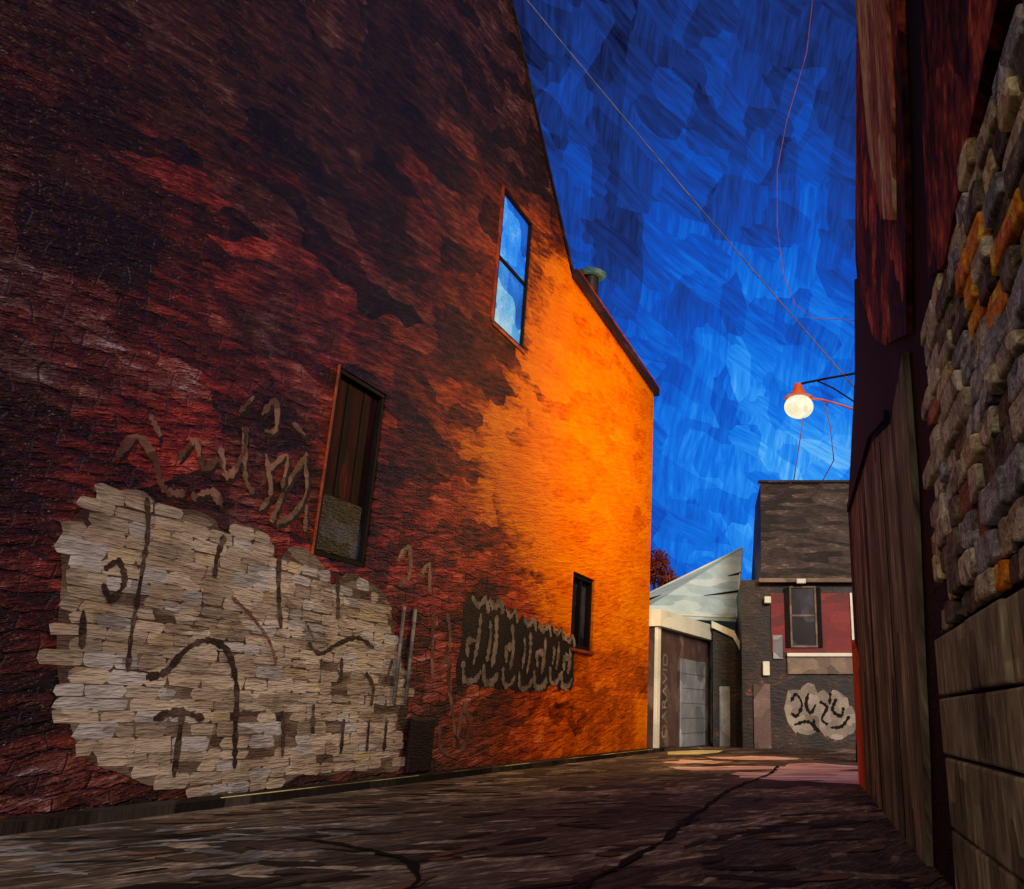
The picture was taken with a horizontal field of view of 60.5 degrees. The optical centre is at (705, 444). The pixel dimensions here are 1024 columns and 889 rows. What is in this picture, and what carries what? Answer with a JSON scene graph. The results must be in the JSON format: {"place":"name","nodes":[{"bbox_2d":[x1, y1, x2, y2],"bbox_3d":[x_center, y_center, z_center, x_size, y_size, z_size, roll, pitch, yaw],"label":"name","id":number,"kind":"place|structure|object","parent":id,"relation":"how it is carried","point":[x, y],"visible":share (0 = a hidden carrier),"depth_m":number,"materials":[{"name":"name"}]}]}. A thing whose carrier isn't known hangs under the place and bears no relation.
{"place":"outdoors","nodes":[
{"label":"outdoors","id":0,"kind":"place"},
{"bbox_2d":[0,748,664,835],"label":"curb","id":1,"kind":"structure","parent":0,"point":[30,823],"depth_m":10.47,"materials":[{"name":"concrete"}]},
{"bbox_2d":[404,719,434,773],"bbox_3d":[-4.990,5.268,14.774,0.097,0.890,0.750,-4,-18,13],"label":"service cabinet","id":2,"kind":"object","parent":1,"relation":"on","point":[419,748],"visible":1,"depth_m":14.68,"materials":[{"name":"black metal"}]},
{"bbox_2d":[0,743,952,888],"bbox_3d":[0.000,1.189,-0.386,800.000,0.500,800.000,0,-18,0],"label":"ground","id":3,"kind":"structure","parent":0,"point":[664,864],"depth_m":7.68,"materials":[{"name":"asphalt"}]},
{"bbox_2d":[0,821,397,877],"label":"cool worn patches","id":4,"kind":"object","parent":3,"relation":"on","point":[19,850],"visible":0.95,"depth_m":6.79,"materials":[{"name":"grey asphalt"}]},
{"bbox_2d":[3,835,420,888],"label":"tar seam","id":5,"kind":"object","parent":3,"relation":"on","point":[413,866],"visible":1,"depth_m":6.76,"materials":[{"name":"black asphalt"}]},
{"bbox_2d":[0,0,653,818],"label":"alley wall","id":6,"kind":"structure","parent":3,"relation":"on","point":[216,216],"depth_m":13.02,"materials":[{"name":"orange brick"}]},
{"bbox_2d":[115,396,309,535],"bbox_3d":[-6.228,0.031,11.162,0.008,1.818,3.289,-4,-18,13],"label":"graffiti tag","id":7,"kind":"object","parent":6,"relation":"attached to","point":[128,444],"visible":1,"depth_m":11.37,"materials":[{"name":"grey paint"}]},
{"bbox_2d":[36,483,414,797],"bbox_3d":[-5.888,2.964,11.684,0.033,3.417,7.066,-4,-18,13],"label":"brick patch","id":8,"kind":"object","parent":6,"relation":"attached to","point":[197,653],"visible":0.99,"depth_m":10.56,"materials":[{"name":"beige brick"}]},
{"bbox_2d":[314,368,384,567],"bbox_3d":[-5.732,0.390,13.594,0.095,3.000,1.270,-4,-18,13],"label":"loading door frame","id":9,"kind":"object","parent":6,"relation":"attached to","point":[373,459],"visible":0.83,"depth_m":13.94,"materials":[{"name":"black wood"}]},
{"bbox_2d":[311,364,340,554],"bbox_3d":[-5.821,0.183,12.956,0.040,3.060,0.045,-4,-18,13],"label":"loading door jamb","id":10,"kind":"object","parent":9,"relation":"attached to","point":[325,463],"visible":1,"depth_m":12.92,"materials":[{"name":"brown wood"}]},
{"bbox_2d":[316,494,363,560],"bbox_3d":[-5.763,1.315,13.301,0.040,0.880,1.090,-4,-18,13],"label":"loading door lower panel","id":11,"kind":"structure","parent":9,"relation":"in","point":[340,528],"depth_m":13.29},
{"bbox_2d":[324,376,377,561],"bbox_3d":[-5.803,0.395,13.609,0.040,3.000,1.270,-4,-18,13],"label":"loading door panel","id":12,"kind":"structure","parent":9,"relation":"in","point":[349,447],"depth_m":13.79,"materials":[{"name":"brown wood"}]},
{"bbox_2d":[334,382,350,494],"bbox_3d":[-5.824,-0.117,13.554,0.014,1.900,0.030,-4,-18,13],"label":"loading door board seam","id":13,"kind":"object","parent":12,"relation":"attached to","point":[340,451],"visible":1,"depth_m":13.54,"materials":[{"name":"black wood"}]},
{"bbox_2d":[350,391,365,500],"bbox_3d":[-5.727,0.009,13.943,0.014,1.900,0.030,-4,-18,13],"label":"loading door board seam","id":14,"kind":"object","parent":12,"relation":"attached to","point":[358,446],"visible":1,"depth_m":13.93,"materials":[{"name":"black wood"}]},
{"bbox_2d":[392,606,405,702],"bbox_3d":[-5.213,3.569,14.382,0.055,1.600,0.055,-13,-22,34],"label":"conduit","id":15,"kind":"object","parent":6,"relation":"attached to","point":[399,654],"visible":1,"depth_m":14.36,"materials":[{"name":"grey metal"}]},
{"bbox_2d":[404,609,416,703],"bbox_3d":[-5.133,3.674,14.706,0.055,1.600,0.055,3,-18,-9],"label":"conduit","id":16,"kind":"object","parent":6,"relation":"attached to","point":[410,656],"visible":1,"depth_m":14.68,"materials":[{"name":"grey metal"}]},
{"bbox_2d":[398,544,575,755],"bbox_3d":[-4.346,4.649,18.011,0.035,3.602,8.391,-4,-18,13],"label":"graffiti dark tag","id":17,"kind":"object","parent":6,"relation":"attached to","point":[504,648],"visible":1,"depth_m":18.03,"materials":[{"name":"black paint"}]},
{"bbox_2d":[491,184,504,320],"bbox_3d":[-4.739,-4.411,19.271,0.040,3.500,0.110,-4,-18,13],"label":"window reveal","id":18,"kind":"object","parent":6,"relation":"attached to","point":[497,254],"depth_m":19.23,"materials":[{"name":"brick"}]},
{"bbox_2d":[492,321,525,354],"bbox_3d":[-4.545,-2.442,19.497,0.100,0.095,1.680,-4,-18,13],"label":"window sill","id":19,"kind":"structure","parent":6,"relation":"attached to","point":[508,338],"depth_m":19.41,"materials":[{"name":"wood"}]},
{"bbox_2d":[494,190,531,347],"bbox_3d":[-4.606,-4.149,20.077,0.110,3.480,1.560,-4,-18,13],"label":"window frame","id":20,"kind":"object","parent":6,"relation":"attached to","point":[520,212],"visible":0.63,"depth_m":20.58,"materials":[{"name":"wood"}]},
{"bbox_2d":[494,260,523,342],"bbox_3d":[-4.630,-3.324,19.815,0.020,1.610,1.420,-4,-18,13],"label":"window bottom pane","id":21,"kind":"object","parent":20,"relation":"attached to","point":[509,301],"visible":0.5,"depth_m":19.85,"materials":[{"name":"blue glass"}]},
{"bbox_2d":[500,255,524,285],"bbox_3d":[-4.620,-4.143,20.079,0.060,0.090,1.420,-4,-18,13],"label":"window meeting rail","id":22,"kind":"object","parent":20,"relation":"attached to","point":[512,271],"depth_m":20.09,"materials":[{"name":"black wood"}]},
{"bbox_2d":[500,196,527,280],"bbox_3d":[-4.630,-4.965,20.348,0.020,1.620,1.420,-4,-18,13],"label":"window top pane","id":23,"kind":"object","parent":20,"relation":"attached to","point":[514,239],"visible":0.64,"depth_m":20.38,"materials":[{"name":"blue glass"}]},
{"bbox_2d":[510,0,573,272],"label":"raking coping","id":24,"kind":"object","parent":6,"relation":"attached to","point":[544,149],"visible":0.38,"depth_m":22.34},
{"bbox_2d":[569,647,593,654],"bbox_3d":[-3.286,5.507,22.457,0.090,0.085,1.700,-4,-18,13],"label":"window sill","id":25,"kind":"structure","parent":6,"relation":"attached to","point":[581,651],"depth_m":22.33,"materials":[{"name":"brick"}]},
{"bbox_2d":[573,573,592,650],"bbox_3d":[-3.427,4.535,22.808,0.140,1.950,1.580,-4,-18,13],"label":"window frame","id":26,"kind":"object","parent":6,"relation":"on","point":[588,582],"visible":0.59,"depth_m":23.39,"materials":[{"name":"black wood"}]},
{"bbox_2d":[575,580,581,644],"bbox_3d":[-3.435,4.556,22.857,0.100,1.740,0.100,-4,-18,13],"label":"window mullion","id":27,"kind":"structure","parent":26,"relation":"attached to","point":[578,612],"depth_m":22.83,"materials":[{"name":"black wood"}]},
{"bbox_2d":[571,578,586,646],"bbox_3d":[-3.534,4.543,22.832,0.040,1.970,1.600,-4,-18,13],"label":"window pane","id":28,"kind":"object","parent":26,"relation":"in","point":[583,610],"visible":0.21,"depth_m":23.11,"materials":[{"name":"black glass"}]},
{"bbox_2d":[571,269,659,395],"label":"eave fascia","id":29,"kind":"structure","parent":6,"relation":"attached to","point":[590,296],"depth_m":26.65,"materials":[{"name":"brown wood"}]},
{"bbox_2d":[585,274,598,310],"bbox_3d":[-3.455,-4.568,25.502,0.440,1.050,0.440,-4,-18,13],"label":"vent stack","id":30,"kind":"object","parent":29,"relation":"on","point":[593,280],"visible":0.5,"depth_m":25.42,"materials":[{"name":"grey metal"}]},
{"bbox_2d":[580,267,606,281],"bbox_3d":[-3.455,-5.200,25.708,0.900,0.260,0.900,-4,-18,13],"label":"vent cowl","id":31,"kind":"object","parent":30,"relation":"on","point":[600,274],"visible":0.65,"depth_m":25.41,"materials":[{"name":"metal"}]},
{"bbox_2d":[578,269,659,389],"bbox_3d":[-2.944,-3.465,27.675,0.690,0.485,8.220,-4,-18,13],"label":"eave lead flashing","id":32,"kind":"object","parent":29,"relation":"on","point":[579,270],"visible":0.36,"depth_m":26.78,"materials":[{"name":"metal"}]},
{"bbox_2d":[15,761,943,888],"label":"dark worn patches","id":33,"kind":"object","parent":3,"relation":"on","point":[775,883],"visible":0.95,"depth_m":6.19,"materials":[{"name":"black asphalt"}]},
{"bbox_2d":[650,548,677,589],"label":"tree","id":34,"kind":"object","parent":3,"relation":"on","point":[660,562],"visible":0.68,"depth_m":41.84,"materials":[{"name":"red plant"}]},
{"bbox_2d":[570,766,778,888],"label":"tar seam","id":35,"kind":"object","parent":3,"relation":"on","point":[670,833],"visible":1,"depth_m":7.45,"materials":[{"name":"black asphalt"}]},
{"bbox_2d":[668,750,722,754],"bbox_3d":[-0.300,9.663,26.512,1.800,0.005,3.600,0,-18,0],"label":"yellow road marking","id":36,"kind":"object","parent":3,"relation":"on","point":[692,752],"visible":1,"depth_m":26.27,"materials":[{"name":"paint"}]},
{"bbox_2d":[698,620,735,742],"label":"wall","id":37,"kind":"structure","parent":3,"relation":"on","point":[730,625],"depth_m":37.45,"materials":[{"name":"beige"}]},
{"bbox_2d":[711,621,740,745],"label":"shed","id":38,"kind":"structure","parent":3,"relation":"on","point":[726,731],"depth_m":32.91,"materials":[{"name":"brick"}]},
{"bbox_2d":[719,686,729,745],"bbox_3d":[0.750,10.465,32.532,0.400,2.200,0.048,0,-18,0],"label":"door","id":39,"kind":"structure","parent":38,"relation":"in","point":[724,691],"depth_m":32.51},
{"bbox_2d":[664,756,859,783],"bbox_3d":[1.321,7.079,18.571,4.264,0.002,10.917,4,-18,-13],"label":"concrete patch","id":40,"kind":"object","parent":3,"relation":"on","point":[831,773],"visible":0.83,"depth_m":17.41,"materials":[{"name":"concrete"}]},
{"bbox_2d":[735,580,855,747],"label":"wall","id":41,"kind":"structure","parent":3,"relation":"on","point":[753,626],"depth_m":30.89,"materials":[{"name":"brick"}]},
{"bbox_2d":[649,550,740,621],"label":"pitched roof","id":42,"kind":"structure","parent":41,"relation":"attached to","point":[685,595],"depth_m":36.67,"materials":[{"name":"white metal"}]},
{"bbox_2d":[650,590,737,603],"bbox_3d":[-0.650,6.649,36.481,4.324,0.786,0.100,1,-18,-4],"label":"roof seam","id":43,"kind":"object","parent":42,"relation":"attached to","point":[728,592],"visible":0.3,"depth_m":36.62,"materials":[{"name":"grey paint"}]},
{"bbox_2d":[650,572,740,599],"bbox_3d":[-0.600,6.294,37.332,4.435,1.383,0.100,1,-18,-4],"label":"roof seam","id":44,"kind":"object","parent":42,"relation":"attached to","point":[728,575],"visible":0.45,"depth_m":37.56,"materials":[{"name":"grey paint"}]},
{"bbox_2d":[650,547,741,593],"bbox_3d":[-0.600,5.850,38.633,4.638,2.328,0.100,0,-18,0],"label":"roof seam","id":45,"kind":"object","parent":42,"relation":"attached to","point":[687,574],"visible":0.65,"depth_m":38.62,"materials":[{"name":"grey metal"}]},
{"bbox_2d":[678,614,736,617],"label":"roof seam","id":46,"kind":"object","parent":42,"relation":"attached to","point":[697,615],"visible":0.65,"depth_m":35.47,"materials":[{"name":"beige metal"}]},
{"bbox_2d":[736,548,742,615],"bbox_3d":[1.515,6.034,37.259,0.100,3.502,2.695,-3,-18,8],"label":"roof seam","id":47,"kind":"object","parent":42,"relation":"attached to","point":[740,568],"visible":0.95,"depth_m":37.85,"materials":[{"name":"grey metal"}]},
{"bbox_2d":[753,684,770,747],"bbox_3d":[2.050,9.776,30.412,0.600,2.200,0.090,0,-18,0],"label":"side door","id":48,"kind":"structure","parent":41,"relation":"attached to","point":[762,720],"depth_m":30.36,"materials":[{"name":"wood"}]},
{"bbox_2d":[763,661,769,675],"bbox_3d":[2.225,8.192,30.875,0.250,0.500,0.190,0,-18,0],"label":"meter","id":49,"kind":"object","parent":41,"relation":"attached to","point":[766,668],"visible":1,"depth_m":30.78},
{"bbox_2d":[764,596,770,603],"bbox_3d":[2.325,5.822,31.592,0.250,0.250,0.290,0,-18,0],"label":"eave light","id":50,"kind":"object","parent":41,"relation":"attached to","point":[767,599],"visible":1,"depth_m":31.46,"materials":[{"name":"white plastic"}]},
{"bbox_2d":[751,483,850,579],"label":"mansard roof","id":51,"kind":"structure","parent":41,"relation":"on","point":[797,534],"depth_m":33.49,"materials":[{"name":"grey"}]},
{"bbox_2d":[758,480,848,483],"bbox_3d":[5.600,1.557,35.244,6.800,0.100,0.200,0,-18,0],"label":"ridge flashing","id":52,"kind":"object","parent":51,"relation":"on","point":[802,481],"visible":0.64,"depth_m":35.16,"materials":[{"name":"grey paint"}]},
{"bbox_2d":[759,578,851,582],"bbox_3d":[5.500,5.092,31.658,7.000,0.160,0.125,0,-18,0],"label":"gutter","id":53,"kind":"object","parent":51,"relation":"attached to","point":[808,580],"visible":0.5,"depth_m":31.61,"materials":[{"name":"metal"}]},
{"bbox_2d":[796,579,805,583],"bbox_3d":[3.575,5.100,31.522,0.350,0.180,0.110,0,-18,0],"label":"light","id":54,"kind":"object","parent":53,"relation":"attached to","point":[800,581],"visible":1,"depth_m":31.47,"materials":[{"name":"white plastic"}]},
{"bbox_2d":[770,593,851,652],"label":"cladding","id":55,"kind":"structure","parent":41,"relation":"attached to","point":[836,624],"depth_m":31.41,"materials":[{"name":"red paint"}]},
{"bbox_2d":[773,635,782,658],"bbox_3d":[2.675,7.470,31.162,0.350,0.850,0.090,0,-18,0],"label":"side window","id":56,"kind":"structure","parent":55,"relation":"attached to","point":[777,647],"depth_m":31.11,"materials":[{"name":"grey glass"}]},
{"bbox_2d":[789,586,817,647],"bbox_3d":[3.650,6.405,31.442,1.000,2.250,0.085,0,-18,0],"label":"window frame","id":57,"kind":"object","parent":55,"relation":"attached to","point":[803,646],"visible":1,"depth_m":31.36,"materials":[{"name":"brown wood"}]},
{"bbox_2d":[784,587,789,647],"bbox_3d":[3.050,6.431,31.444,0.160,2.200,0.065,0,-18,0],"label":"shutter","id":58,"kind":"object","parent":57,"relation":"attached to","point":[787,619],"visible":1,"depth_m":31.41,"materials":[{"name":"black wood"}]},
{"bbox_2d":[791,588,814,614],"bbox_3d":[3.650,5.876,31.643,0.860,0.980,0.020,0,-18,0],"label":"window pane top","id":59,"kind":"object","parent":57,"relation":"in","point":[802,601],"depth_m":31.63,"materials":[{"name":"grey glass"}]},
{"bbox_2d":[792,615,814,616],"bbox_3d":[3.650,6.373,31.460,0.860,0.070,0.059,0,-18,0],"label":"window rail","id":60,"kind":"object","parent":57,"relation":"attached to","point":[803,615],"depth_m":31.44,"materials":[{"name":"brown wood"}]},
{"bbox_2d":[792,617,815,644],"bbox_3d":[3.650,6.917,31.305,0.860,1.050,0.020,0,-18,0],"label":"window pane bottom","id":61,"kind":"object","parent":57,"relation":"in","point":[803,630],"depth_m":31.29,"materials":[{"name":"grey glass"}]},
{"bbox_2d":[816,587,822,647],"bbox_3d":[4.250,6.431,31.444,0.160,2.200,0.065,0,-18,0],"label":"shutter","id":62,"kind":"object","parent":57,"relation":"attached to","point":[819,616],"visible":1,"depth_m":31.41,"materials":[{"name":"black wood"}]},
{"bbox_2d":[787,653,851,656],"bbox_3d":[4.250,7.727,31.015,2.500,0.130,0.210,0,-18,0],"label":"sill band","id":63,"kind":"object","parent":41,"relation":"attached to","point":[819,654],"visible":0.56,"depth_m":30.92,"materials":[{"name":"white paint"}]},
{"bbox_2d":[784,683,855,739],"bbox_3d":[4.148,9.626,30.501,2.595,1.982,0.030,0,-18,0],"label":"graffiti bubble tag","id":64,"kind":"object","parent":41,"relation":"attached to","point":[808,709],"visible":0.99,"depth_m":30.48,"materials":[{"name":"white paint"}]},
{"bbox_2d":[787,657,852,673],"bbox_3d":[4.250,8.104,30.945,2.500,0.610,0.110,0,-18,0],"label":"stone band","id":65,"kind":"object","parent":41,"relation":"attached to","point":[819,665],"visible":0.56,"depth_m":30.89,"materials":[{"name":"beige stone"}]},
{"bbox_2d":[849,593,853,639],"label":"corner trim","id":66,"kind":"structure","parent":41,"relation":"attached to","point":[851,613],"depth_m":31.42,"materials":[{"name":"white wood"}]},
{"bbox_2d":[854,279,857,761],"bbox_3d":[4.130,1.616,22.607,0.940,13.514,0.320,0,-18,0],"label":"utility pole","id":67,"kind":"object","parent":3,"relation":"on","point":[855,307],"visible":0.08,"depth_m":24.27,"materials":[{"name":"brown wood"}]},
{"bbox_2d":[527,0,854,500],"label":"overhead cables","id":68,"kind":"object","parent":67,"relation":"attached to","point":[827,356],"visible":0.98,"depth_m":25.28,"materials":[{"name":"black metal"}]},
{"bbox_2d":[784,373,854,418],"bbox_3d":[3.202,-1.381,23.581,2.018,1.367,0.792,0,-18,0],"label":"street lamp","id":69,"kind":"object","parent":67,"relation":"attached to","point":[798,404],"visible":0.98,"depth_m":23.32,"materials":[{"name":"white"}]},
{"bbox_2d":[851,352,932,865],"bbox_3d":[1.932,1.894,9.388,0.048,4.200,7.450,-2,-18,6],"label":"lean to boards","id":70,"kind":"object","parent":3,"relation":"on","point":[895,438],"visible":1,"depth_m":7.47,"materials":[{"name":"brown wood"}]},
{"bbox_2d":[847,410,889,511],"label":"lean to verge","id":71,"kind":"structure","parent":70,"relation":"on","point":[879,422],"depth_m":9.72,"materials":[{"name":"brown wood"}]},
{"bbox_2d":[863,494,882,809],"bbox_3d":[1.998,2.372,10.082,0.005,3.680,0.030,-2,-18,6],"label":"board seam","id":72,"kind":"object","parent":70,"relation":"attached to","point":[873,657],"visible":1,"depth_m":10.02,"materials":[{"name":"wood"}]},
{"bbox_2d":[879,442,906,838],"bbox_3d":[1.723,1.682,7.799,0.005,3.580,0.030,-2,-18,6],"label":"board seam","id":73,"kind":"object","parent":70,"relation":"attached to","point":[893,645],"visible":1,"depth_m":7.73,"materials":[{"name":"black wood"}]},
{"bbox_2d":[848,0,1023,888],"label":"alley wall","id":74,"kind":"structure","parent":3,"relation":"on","point":[877,366],"depth_m":5.80,"materials":[{"name":"brown wood"}]},
{"bbox_2d":[851,640,865,789],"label":"orange corner boards","id":75,"kind":"object","parent":74,"relation":"attached to","point":[858,721],"visible":0.79,"depth_m":13.33,"materials":[{"name":"orange wood"}]},
{"bbox_2d":[855,0,912,344],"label":"red brick","id":76,"kind":"object","parent":74,"relation":"attached to","point":[883,253],"visible":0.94,"depth_m":6.97,"materials":[{"name":"red brick"}]},
{"bbox_2d":[855,0,896,219],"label":"pink brick pilaster","id":77,"kind":"object","parent":76,"relation":"attached to","point":[874,34],"visible":1,"depth_m":7.01,"materials":[{"name":"brick"}]},
{"bbox_2d":[920,0,1009,276],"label":"red brick","id":78,"kind":"object","parent":74,"relation":"attached to","point":[960,41],"visible":0.88,"depth_m":4.20,"materials":[{"name":"red brick"}]},
{"bbox_2d":[920,0,1023,888],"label":"stones","id":79,"kind":"object","parent":3,"relation":"on","point":[972,329],"visible":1,"depth_m":3.64,"materials":[{"name":"grey stone"}]},
{"bbox_2d":[647,609,712,749],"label":"garage","id":80,"kind":"structure","parent":0,"point":[678,709],"depth_m":30.21,"materials":[{"name":"white paint"}]},
{"bbox_2d":[680,658,704,746],"bbox_3d":[-0.454,9.664,31.605,0.048,3.050,2.800,-6,-19,17],"label":"roller door","id":81,"kind":"structure","parent":80,"relation":"in","point":[692,716],"depth_m":31.43,"materials":[{"name":"grey metal"}]},
{"bbox_2d":[513,0,856,591],"label":"sky","id":82,"kind":"structure","parent":0,"point":[709,86],"materials":[{"name":"blue"}]}
]}

